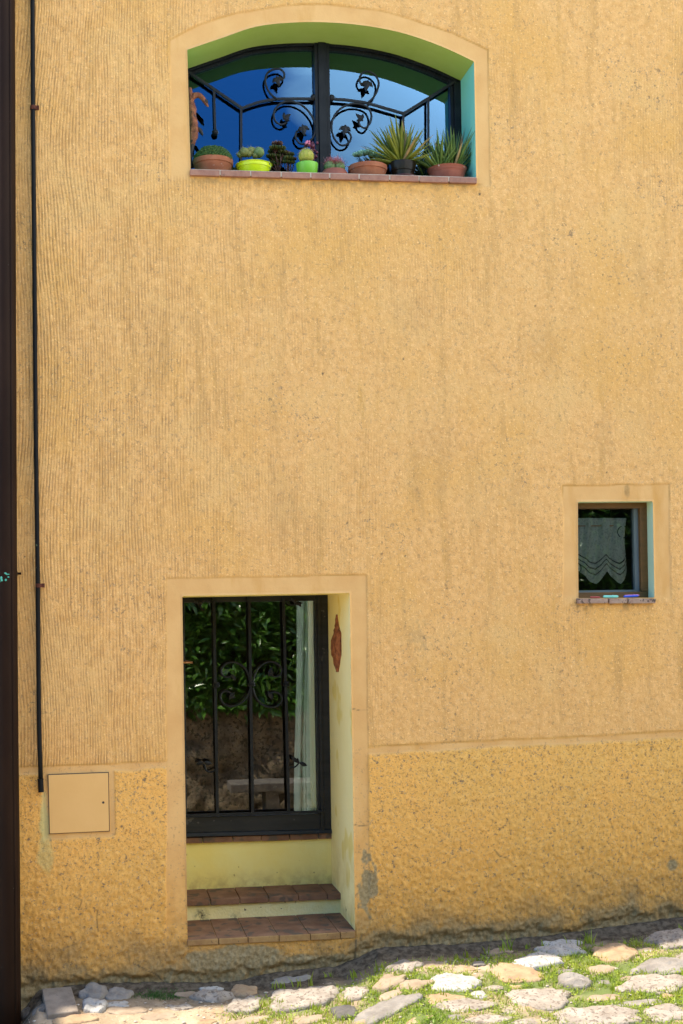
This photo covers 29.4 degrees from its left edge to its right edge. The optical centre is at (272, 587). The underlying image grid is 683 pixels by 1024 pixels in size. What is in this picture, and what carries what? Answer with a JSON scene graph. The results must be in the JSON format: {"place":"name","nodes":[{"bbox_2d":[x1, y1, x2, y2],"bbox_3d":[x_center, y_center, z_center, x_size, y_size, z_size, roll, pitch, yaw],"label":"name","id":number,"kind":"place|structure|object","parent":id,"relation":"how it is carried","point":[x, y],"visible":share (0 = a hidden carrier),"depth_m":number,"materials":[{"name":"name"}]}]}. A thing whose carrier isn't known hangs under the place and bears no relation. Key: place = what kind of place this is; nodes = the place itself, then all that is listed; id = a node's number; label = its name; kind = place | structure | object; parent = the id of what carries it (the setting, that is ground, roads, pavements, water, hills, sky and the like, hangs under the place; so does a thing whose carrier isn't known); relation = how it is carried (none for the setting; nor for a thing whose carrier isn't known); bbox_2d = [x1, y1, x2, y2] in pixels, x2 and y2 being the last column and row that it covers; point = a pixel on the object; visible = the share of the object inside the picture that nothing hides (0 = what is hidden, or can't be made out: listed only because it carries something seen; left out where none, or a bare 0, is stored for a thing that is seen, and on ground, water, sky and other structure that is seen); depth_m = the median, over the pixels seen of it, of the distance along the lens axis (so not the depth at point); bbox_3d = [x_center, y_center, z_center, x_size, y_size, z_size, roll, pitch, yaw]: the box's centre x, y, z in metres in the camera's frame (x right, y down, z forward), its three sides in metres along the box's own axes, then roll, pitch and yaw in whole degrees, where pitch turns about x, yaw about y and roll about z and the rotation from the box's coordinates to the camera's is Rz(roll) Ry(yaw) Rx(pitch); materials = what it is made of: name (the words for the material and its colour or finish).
{"place":"outdoors","nodes":[
{"label":"outdoors","id":0,"kind":"place"},
{"bbox_2d":[21,917,682,1023],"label":"ground","id":1,"kind":"structure","parent":0,"point":[363,963],"depth_m":6.85,"materials":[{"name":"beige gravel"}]},
{"bbox_2d":[21,1007,30,1019],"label":"cobblestone","id":2,"kind":"object","parent":1,"relation":"on","point":[25,1012],"visible":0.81,"depth_m":6.78,"materials":[{"name":"stone"}]},
{"bbox_2d":[32,1003,44,1015],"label":"cobblestone","id":3,"kind":"object","parent":1,"relation":"on","point":[42,1008],"visible":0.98,"depth_m":6.61,"materials":[{"name":"stone"}]},
{"bbox_2d":[42,987,78,1019],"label":"paving slab","id":4,"kind":"structure","parent":1,"relation":"on","point":[59,1002],"depth_m":6.62,"materials":[{"name":"grey stone"}]},
{"bbox_2d":[52,1014,98,1023],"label":"cobblestone","id":5,"kind":"object","parent":1,"relation":"on","point":[76,1018],"visible":1,"depth_m":6.45,"materials":[{"name":"beige stone"}]},
{"bbox_2d":[78,982,107,999],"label":"cobblestone","id":6,"kind":"object","parent":1,"relation":"on","point":[95,990],"visible":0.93,"depth_m":6.78,"materials":[{"name":"grey stone"}]},
{"bbox_2d":[82,997,107,1012],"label":"cobblestone","id":7,"kind":"object","parent":1,"relation":"on","point":[91,1005],"visible":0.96,"depth_m":6.59,"materials":[{"name":"grey stone"}]},
{"bbox_2d":[107,1001,128,1006],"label":"cobblestone","id":8,"kind":"object","parent":1,"relation":"on","point":[120,1003],"visible":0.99,"depth_m":6.65,"materials":[{"name":"grey stone"}]},
{"bbox_2d":[105,987,133,999],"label":"cobblestone","id":9,"kind":"object","parent":1,"relation":"on","point":[117,993],"visible":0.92,"depth_m":6.78,"materials":[{"name":"grey stone"}]},
{"bbox_2d":[106,1006,147,1014],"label":"cobblestone","id":10,"kind":"object","parent":1,"relation":"on","point":[117,1010],"visible":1,"depth_m":6.58,"materials":[{"name":"beige stone"}]},
{"bbox_2d":[140,1012,176,1020],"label":"cobblestone","id":11,"kind":"object","parent":1,"relation":"on","point":[154,1016],"visible":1,"depth_m":6.51,"materials":[{"name":"beige stone"}]},
{"bbox_2d":[131,983,193,1001],"bbox_3d":[-0.586,2.121,6.824,0.336,0.058,0.242,-1,-1,4],"label":"moss","id":12,"kind":"object","parent":1,"relation":"on","point":[159,994],"visible":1,"depth_m":6.80,"materials":[{"name":"green plant"}]},
{"bbox_2d":[165,1003,193,1010],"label":"cobblestone","id":13,"kind":"object","parent":1,"relation":"on","point":[185,1006],"visible":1,"depth_m":6.64,"materials":[{"name":"grey stone"}]},
{"bbox_2d":[174,991,195,996],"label":"cobblestone","id":14,"kind":"object","parent":1,"relation":"on","point":[184,994],"visible":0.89,"depth_m":6.84,"materials":[{"name":"stone"}]},
{"bbox_2d":[197,1019,215,1023],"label":"cobblestone","id":15,"kind":"object","parent":1,"relation":"on","point":[206,1021],"visible":1,"depth_m":6.46,"materials":[{"name":"beige stone"}]},
{"bbox_2d":[199,986,223,990],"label":"cobblestone","id":16,"kind":"object","parent":1,"relation":"on","point":[213,987],"visible":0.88,"depth_m":6.92,"materials":[{"name":"grey stone"}]},
{"bbox_2d":[189,989,234,1002],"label":"cobblestone","id":17,"kind":"object","parent":1,"relation":"on","point":[212,995],"visible":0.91,"depth_m":6.77,"materials":[{"name":"grey stone"}]},
{"bbox_2d":[211,1009,222,1013],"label":"cobblestone","id":18,"kind":"object","parent":1,"relation":"on","point":[217,1012],"visible":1,"depth_m":6.58,"materials":[{"name":"beige stone"}]},
{"bbox_2d":[224,995,261,1014],"bbox_3d":[-0.155,2.145,6.644,0.202,0.074,0.212,-1,-1,4],"label":"cobblestone","id":19,"kind":"object","parent":1,"relation":"on","point":[236,1005],"visible":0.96,"depth_m":6.60,"materials":[{"name":"beige stone"}]},
{"bbox_2d":[230,984,257,997],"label":"cobblestone","id":20,"kind":"object","parent":1,"relation":"on","point":[241,991],"visible":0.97,"depth_m":6.83,"materials":[{"name":"beige stone"}]},
{"bbox_2d":[224,1015,268,1023],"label":"cobblestone","id":21,"kind":"object","parent":1,"relation":"on","point":[245,1020],"visible":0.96,"depth_m":6.44,"materials":[{"name":"beige stone"}]},
{"bbox_2d":[270,974,310,983],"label":"cobblestone","id":22,"kind":"object","parent":1,"relation":"on","point":[281,980],"visible":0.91,"depth_m":6.96,"materials":[{"name":"grey stone"}]},
{"bbox_2d":[270,985,339,1013],"bbox_3d":[0.168,2.099,6.646,0.394,0.078,0.290,-1,-1,-8],"label":"cobblestone","id":23,"kind":"object","parent":1,"relation":"on","point":[321,995],"visible":0.94,"depth_m":6.60,"materials":[{"name":"beige stone"}]},
{"bbox_2d":[291,1014,326,1023],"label":"cobblestone","id":24,"kind":"object","parent":1,"relation":"on","point":[307,1019],"visible":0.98,"depth_m":6.35,"materials":[{"name":"beige stone"}]},
{"bbox_2d":[330,1005,358,1020],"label":"cobblestone","id":25,"kind":"object","parent":1,"relation":"on","point":[341,1010],"visible":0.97,"depth_m":6.41,"materials":[{"name":"stone"}]},
{"bbox_2d":[15,0,682,1010],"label":"house","id":26,"kind":"structure","parent":1,"relation":"on","point":[409,430],"depth_m":7.20,"materials":[{"name":"paint"}]},
{"bbox_2d":[0,0,20,1023],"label":"downpipe","id":27,"kind":"object","parent":26,"relation":"attached to","point":[10,970],"visible":1,"depth_m":6.72,"materials":[{"name":"brown metal"}]},
{"bbox_2d":[30,0,44,791],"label":"thin pipe","id":28,"kind":"object","parent":26,"relation":"attached to","point":[33,109],"visible":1,"depth_m":6.87,"materials":[{"name":"metal"}]},
{"bbox_2d":[48,772,109,833],"bbox_3d":[-1.027,1.141,6.902,0.322,0.317,0.020,-1,-1,-8],"label":"utility box","id":29,"kind":"object","parent":26,"relation":"attached to","point":[78,802],"visible":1,"depth_m":6.89,"materials":[{"name":"beige plastic"}]},
{"bbox_2d":[48,773,108,833],"bbox_3d":[-1.026,1.141,6.895,0.315,0.310,0.003,-1,-1,-8],"label":"door panel","id":30,"kind":"structure","parent":29,"relation":"in","point":[75,800],"depth_m":6.89,"materials":[{"name":"paint"}]},
{"bbox_2d":[193,145,232,169],"bbox_3d":[-0.328,-2.358,7.198,0.225,0.180,0.228,-1,-1,-8],"label":"potted succulent","id":31,"kind":"object","parent":26,"relation":"on","point":[212,157],"visible":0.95,"depth_m":7.11,"materials":[{"name":"ceramic"}]},
{"bbox_2d":[188,87,208,167],"bbox_3d":[-0.410,-2.556,7.228,0.119,0.447,0.059,-1,-1,-8],"label":"driftwood","id":32,"kind":"object","parent":31,"relation":"in","point":[195,129],"visible":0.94,"depth_m":7.21,"materials":[{"name":"brown wood"}]},
{"bbox_2d":[235,146,271,170],"bbox_3d":[-0.103,-2.365,7.221,0.205,0.186,0.205,-1,-1,-8],"label":"potted cactus","id":33,"kind":"object","parent":26,"relation":"on","point":[255,164],"visible":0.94,"depth_m":7.17,"materials":[{"name":"plastic"}]},
{"bbox_2d":[266,140,286,171],"bbox_3d":[0.012,-2.395,7.297,0.155,0.245,0.117,-1,-1,-8],"label":"potted aeonium","id":34,"kind":"object","parent":26,"relation":"on","point":[277,150],"visible":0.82,"depth_m":7.29,"materials":[{"name":"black plant"}]},
{"bbox_2d":[281,150,296,171],"bbox_3d":[0.096,-2.365,7.281,0.087,0.181,0.108,-1,-1,-8],"label":"potted aeonium","id":35,"kind":"object","parent":26,"relation":"on","point":[289,158],"visible":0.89,"depth_m":7.27,"materials":[{"name":"green plant"}]},
{"bbox_2d":[294,601,315,810],"bbox_3d":[0.220,0.685,7.905,0.188,1.349,0.073,-1,-1,-8],"label":"curtain","id":36,"kind":"object","parent":26,"relation":"hanging from","point":[304,786],"visible":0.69,"depth_m":7.90,"materials":[{"name":"fabric"}]},
{"bbox_2d":[296,147,317,172],"bbox_3d":[0.193,-2.365,7.237,0.123,0.176,0.123,-1,-1,-8],"label":"potted cactus","id":37,"kind":"object","parent":26,"relation":"on","point":[306,163],"visible":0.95,"depth_m":7.20,"materials":[{"name":"green plastic"}]},
{"bbox_2d":[304,140,318,160],"bbox_3d":[0.221,-2.405,7.356,0.079,0.259,0.064,-1,-1,11],"label":"potted cactus","id":38,"kind":"object","parent":26,"relation":"on","point":[307,143],"visible":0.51,"depth_m":7.35,"materials":[{"name":"pink plant"}]},
{"bbox_2d":[187,22,476,183],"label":"arched window","id":39,"kind":"structure","parent":26,"relation":"in","point":[332,85],"depth_m":8.09,"materials":[{"name":"black paint"}]},
{"bbox_2d":[319,152,348,172],"bbox_3d":[0.353,-2.357,7.290,0.185,0.155,0.175,-1,-1,-8],"label":"potted cactus","id":40,"kind":"object","parent":26,"relation":"on","point":[333,165],"visible":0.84,"depth_m":7.25,"materials":[{"name":"red ceramic"}]},
{"bbox_2d":[331,615,341,671],"bbox_3d":[0.360,0.319,7.517,0.034,0.332,0.290,-1,-1,-8],"label":"wall ornament","id":41,"kind":"object","parent":26,"relation":"attached to","point":[336,648],"depth_m":7.45,"materials":[{"name":"brown ceramic"}]},
{"bbox_2d":[348,149,386,174],"bbox_3d":[0.536,-2.372,7.311,0.221,0.180,0.221,-1,-1,-8],"label":"potted echeveria","id":42,"kind":"object","parent":26,"relation":"on","point":[369,167],"visible":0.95,"depth_m":7.23,"materials":[{"name":"ceramic"}]},
{"bbox_2d":[360,115,433,174],"bbox_3d":[0.714,-2.473,7.367,0.439,0.376,0.359,-1,-1,16],"label":"potted agave","id":43,"kind":"object","parent":26,"relation":"on","point":[399,147],"visible":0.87,"depth_m":7.29,"materials":[{"name":"green plant"}]},
{"bbox_2d":[414,154,432,175],"bbox_3d":[0.865,-2.388,7.444,0.240,0.204,0.176,0,-1,-26],"label":"potted aloe","id":44,"kind":"object","parent":26,"relation":"on","point":[421,171],"visible":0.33,"depth_m":7.42,"materials":[{"name":"black plastic"}]},
{"bbox_2d":[413,125,474,176],"bbox_3d":[0.963,-2.456,7.386,0.466,0.334,0.265,-1,-1,-8],"label":"potted aloe","id":45,"kind":"object","parent":26,"relation":"on","point":[450,159],"visible":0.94,"depth_m":7.33,"materials":[{"name":"green plant"}]},
{"bbox_2d":[603,595,617,597],"bbox_3d":[1.911,0.048,7.337,0.089,0.017,0.010,-1,-1,-8],"label":"lighter","id":46,"kind":"object","parent":26,"relation":"on","point":[610,596],"visible":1,"depth_m":7.33,"materials":[{"name":"green plastic"}]},
{"bbox_2d":[576,501,655,603],"bbox_3d":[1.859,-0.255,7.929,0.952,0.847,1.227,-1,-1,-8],"label":"small window","id":47,"kind":"structure","parent":26,"relation":"in","point":[639,545],"depth_m":7.45,"materials":[{"name":"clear glass"}]},
{"bbox_3d":[1.853,-0.359,7.514,0.248,0.006,0.006,-1,-1,-8],"label":"curtain rod","id":48,"kind":"object","parent":26,"relation":"attached to","visible":0},
{"bbox_2d":[578,518,625,583],"bbox_3d":[1.897,-0.214,7.518,0.325,0.384,0.025,-1,-1,-8],"label":"lace curtain","id":49,"kind":"object","parent":48,"relation":"hanging from","point":[599,542],"visible":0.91,"depth_m":7.52,"materials":[{"name":"white fabric"}]},
{"bbox_2d":[342,986,368,1001],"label":"cobblestone","id":50,"kind":"object","parent":1,"relation":"on","point":[354,993],"visible":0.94,"depth_m":6.62,"materials":[{"name":"beige stone"}]},
{"bbox_2d":[352,1019,364,1023],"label":"cobblestone","id":51,"kind":"object","parent":1,"relation":"on","point":[360,1021],"visible":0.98,"depth_m":6.29,"materials":[{"name":"beige stone"}]},
{"bbox_2d":[352,993,422,1023],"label":"cobblestone","id":52,"kind":"object","parent":1,"relation":"on","point":[379,1011],"visible":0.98,"depth_m":6.32,"materials":[{"name":"beige stone"}]},
{"bbox_2d":[372,974,405,992],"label":"cobblestone","id":53,"kind":"object","parent":1,"relation":"on","point":[385,982],"visible":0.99,"depth_m":6.59,"materials":[{"name":"beige stone"}]},
{"bbox_2d":[379,989,401,1000],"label":"cobblestone","id":54,"kind":"object","parent":1,"relation":"on","point":[385,996],"visible":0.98,"depth_m":6.47,"materials":[{"name":"beige stone"}]},
{"bbox_2d":[385,959,423,973],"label":"cobblestone","id":55,"kind":"object","parent":1,"relation":"on","point":[403,964],"visible":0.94,"depth_m":6.78,"materials":[{"name":"grey stone"}]},
{"bbox_2d":[396,979,434,989],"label":"cobblestone","id":56,"kind":"object","parent":1,"relation":"on","point":[415,983],"visible":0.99,"depth_m":6.53,"materials":[{"name":"beige stone"}]},
{"bbox_2d":[406,1015,432,1023],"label":"cobblestone","id":57,"kind":"object","parent":1,"relation":"on","point":[412,1020],"visible":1,"depth_m":6.12,"materials":[{"name":"beige stone"}]},
{"bbox_2d":[423,961,448,968],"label":"cobblestone","id":58,"kind":"object","parent":1,"relation":"on","point":[429,963],"visible":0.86,"depth_m":6.83,"materials":[{"name":"beige stone"}]},
{"bbox_2d":[425,993,465,1003],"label":"cobblestone","id":59,"kind":"object","parent":1,"relation":"on","point":[449,997],"visible":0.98,"depth_m":6.34,"materials":[{"name":"beige stone"}]},
{"bbox_2d":[447,1014,461,1019],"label":"cobblestone","id":60,"kind":"object","parent":1,"relation":"on","point":[449,1016],"visible":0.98,"depth_m":6.12,"materials":[{"name":"beige stone"}]},
{"bbox_2d":[430,972,482,991],"bbox_3d":[0.927,1.998,6.544,0.262,0.071,0.246,-1,-1,8],"label":"cobblestone","id":61,"kind":"object","parent":1,"relation":"on","point":[455,981],"visible":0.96,"depth_m":6.50,"materials":[{"name":"white stone"}]},
{"bbox_2d":[434,998,497,1011],"bbox_3d":[0.929,2.012,6.246,0.319,0.050,0.159,-1,-1,-16],"label":"cobblestone","id":62,"kind":"object","parent":1,"relation":"on","point":[460,1004],"visible":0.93,"depth_m":6.23,"materials":[{"name":"beige stone"}]},
{"bbox_2d":[459,966,474,970],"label":"cobblestone","id":63,"kind":"object","parent":1,"relation":"on","point":[469,968],"visible":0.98,"depth_m":6.75,"materials":[{"name":"beige stone"}]},
{"bbox_2d":[471,973,483,977],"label":"cobblestone","id":64,"kind":"object","parent":1,"relation":"on","point":[477,974],"visible":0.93,"depth_m":6.66,"materials":[{"name":"beige stone"}]},
{"bbox_2d":[471,990,486,998],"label":"cobblestone","id":65,"kind":"object","parent":1,"relation":"on","point":[481,993],"visible":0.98,"depth_m":6.36,"materials":[{"name":"white stone"}]},
{"bbox_2d":[472,961,485,965],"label":"cobblestone","id":66,"kind":"object","parent":1,"relation":"on","point":[478,963],"visible":1,"depth_m":6.83,"materials":[{"name":"grey stone"}]},
{"bbox_2d":[462,1014,514,1023],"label":"cobblestone","id":67,"kind":"object","parent":1,"relation":"on","point":[483,1018],"visible":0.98,"depth_m":6.06,"materials":[{"name":"beige stone"}]},
{"bbox_2d":[484,985,503,990],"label":"cobblestone","id":68,"kind":"object","parent":1,"relation":"on","point":[496,987],"visible":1,"depth_m":6.47,"materials":[{"name":"beige stone"}]},
{"bbox_2d":[486,948,513,954],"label":"cobblestone","id":69,"kind":"object","parent":1,"relation":"on","point":[495,951],"visible":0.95,"depth_m":7.07,"materials":[{"name":"beige stone"}]},
{"bbox_2d":[503,1009,514,1013],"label":"cobblestone","id":70,"kind":"object","parent":1,"relation":"on","point":[510,1010],"visible":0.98,"depth_m":6.16,"materials":[{"name":"beige stone"}]},
{"bbox_2d":[492,962,544,983],"bbox_3d":[1.254,1.978,6.675,0.256,0.054,0.284,-1,-1,-8],"label":"cobblestone","id":71,"kind":"object","parent":1,"relation":"on","point":[511,971],"visible":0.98,"depth_m":6.63,"materials":[{"name":"beige stone"}]},
{"bbox_2d":[511,1018,548,1023],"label":"cobblestone","id":72,"kind":"object","parent":1,"relation":"on","point":[526,1021],"visible":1,"depth_m":6.04,"materials":[{"name":"beige stone"}]},
{"bbox_2d":[512,951,563,970],"bbox_3d":[1.387,1.966,6.830,0.274,0.070,0.206,-1,-1,-18],"label":"cobblestone","id":73,"kind":"object","parent":1,"relation":"on","point":[535,960],"visible":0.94,"depth_m":6.78,"materials":[{"name":"white stone"}]},
{"bbox_2d":[505,988,571,1010],"bbox_3d":[1.312,2.000,6.311,0.325,0.060,0.287,-1,-1,-8],"label":"cobblestone","id":74,"kind":"object","parent":1,"relation":"on","point":[544,999],"visible":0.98,"depth_m":6.29,"materials":[{"name":"beige stone"}]},
{"bbox_2d":[534,942,586,955],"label":"cobblestone","id":75,"kind":"object","parent":1,"relation":"on","point":[568,948],"visible":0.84,"depth_m":6.97,"materials":[{"name":"grey stone"}]},
{"bbox_2d":[541,939,582,945],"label":"cobblestone","id":76,"kind":"object","parent":1,"relation":"on","point":[558,941],"visible":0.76,"depth_m":7.15,"materials":[{"name":"grey stone"}]},
{"bbox_2d":[557,972,592,989],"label":"cobblestone","id":77,"kind":"object","parent":1,"relation":"on","point":[570,979],"visible":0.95,"depth_m":6.46,"materials":[{"name":"grey stone"}]},
{"bbox_2d":[552,1005,641,1023],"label":"cobblestone","id":78,"kind":"object","parent":1,"relation":"on","point":[608,1014],"visible":1,"depth_m":6.05,"materials":[{"name":"beige stone"}]},
{"bbox_2d":[586,965,614,975],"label":"cobblestone","id":79,"kind":"object","parent":1,"relation":"on","point":[603,968],"visible":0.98,"depth_m":6.67,"materials":[{"name":"beige stone"}]},
{"bbox_2d":[587,994,620,1002],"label":"cobblestone","id":80,"kind":"object","parent":1,"relation":"on","point":[604,996],"visible":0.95,"depth_m":6.28,"materials":[{"name":"beige stone"}]},
{"bbox_2d":[598,980,611,983],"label":"cobblestone","id":81,"kind":"object","parent":1,"relation":"on","point":[607,981],"visible":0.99,"depth_m":6.50,"materials":[{"name":"beige stone"}]},
{"bbox_2d":[591,943,638,962],"bbox_3d":[1.815,1.944,6.873,0.254,0.107,0.253,-1,-1,-8],"label":"cobblestone","id":82,"kind":"object","parent":1,"relation":"on","point":[617,952],"visible":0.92,"depth_m":6.83,"materials":[{"name":"beige stone"}]},
{"bbox_2d":[615,999,661,1005],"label":"cobblestone","id":83,"kind":"object","parent":1,"relation":"on","point":[637,1002],"visible":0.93,"depth_m":6.21,"materials":[{"name":"beige stone"}]},
{"bbox_2d":[615,974,682,994],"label":"cobblestone","id":84,"kind":"object","parent":1,"relation":"on","point":[648,982],"visible":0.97,"depth_m":6.40,"materials":[{"name":"beige stone"}]},
{"bbox_2d":[630,957,682,974],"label":"cobblestone","id":85,"kind":"object","parent":1,"relation":"on","point":[662,964],"visible":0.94,"depth_m":6.61,"materials":[{"name":"grey stone"}]},
{"bbox_2d":[643,928,682,949],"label":"cobblestone","id":86,"kind":"object","parent":1,"relation":"on","point":[671,938],"visible":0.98,"depth_m":6.98,"materials":[{"name":"grey stone"}]},
{"bbox_2d":[643,1003,682,1023],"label":"cobblestone","id":87,"kind":"object","parent":1,"relation":"on","point":[665,1011],"visible":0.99,"depth_m":6.05,"materials":[{"name":"beige stone"}]},
{"bbox_2d":[676,952,682,958],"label":"cobblestone","id":88,"kind":"object","parent":1,"relation":"on","point":[680,956],"visible":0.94,"depth_m":6.75,"materials":[{"name":"beige stone"}]},
{"bbox_2d":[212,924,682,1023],"bbox_3d":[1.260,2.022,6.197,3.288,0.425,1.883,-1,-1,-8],"label":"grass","id":89,"kind":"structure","parent":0,"point":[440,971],"depth_m":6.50,"materials":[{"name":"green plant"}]}
]}

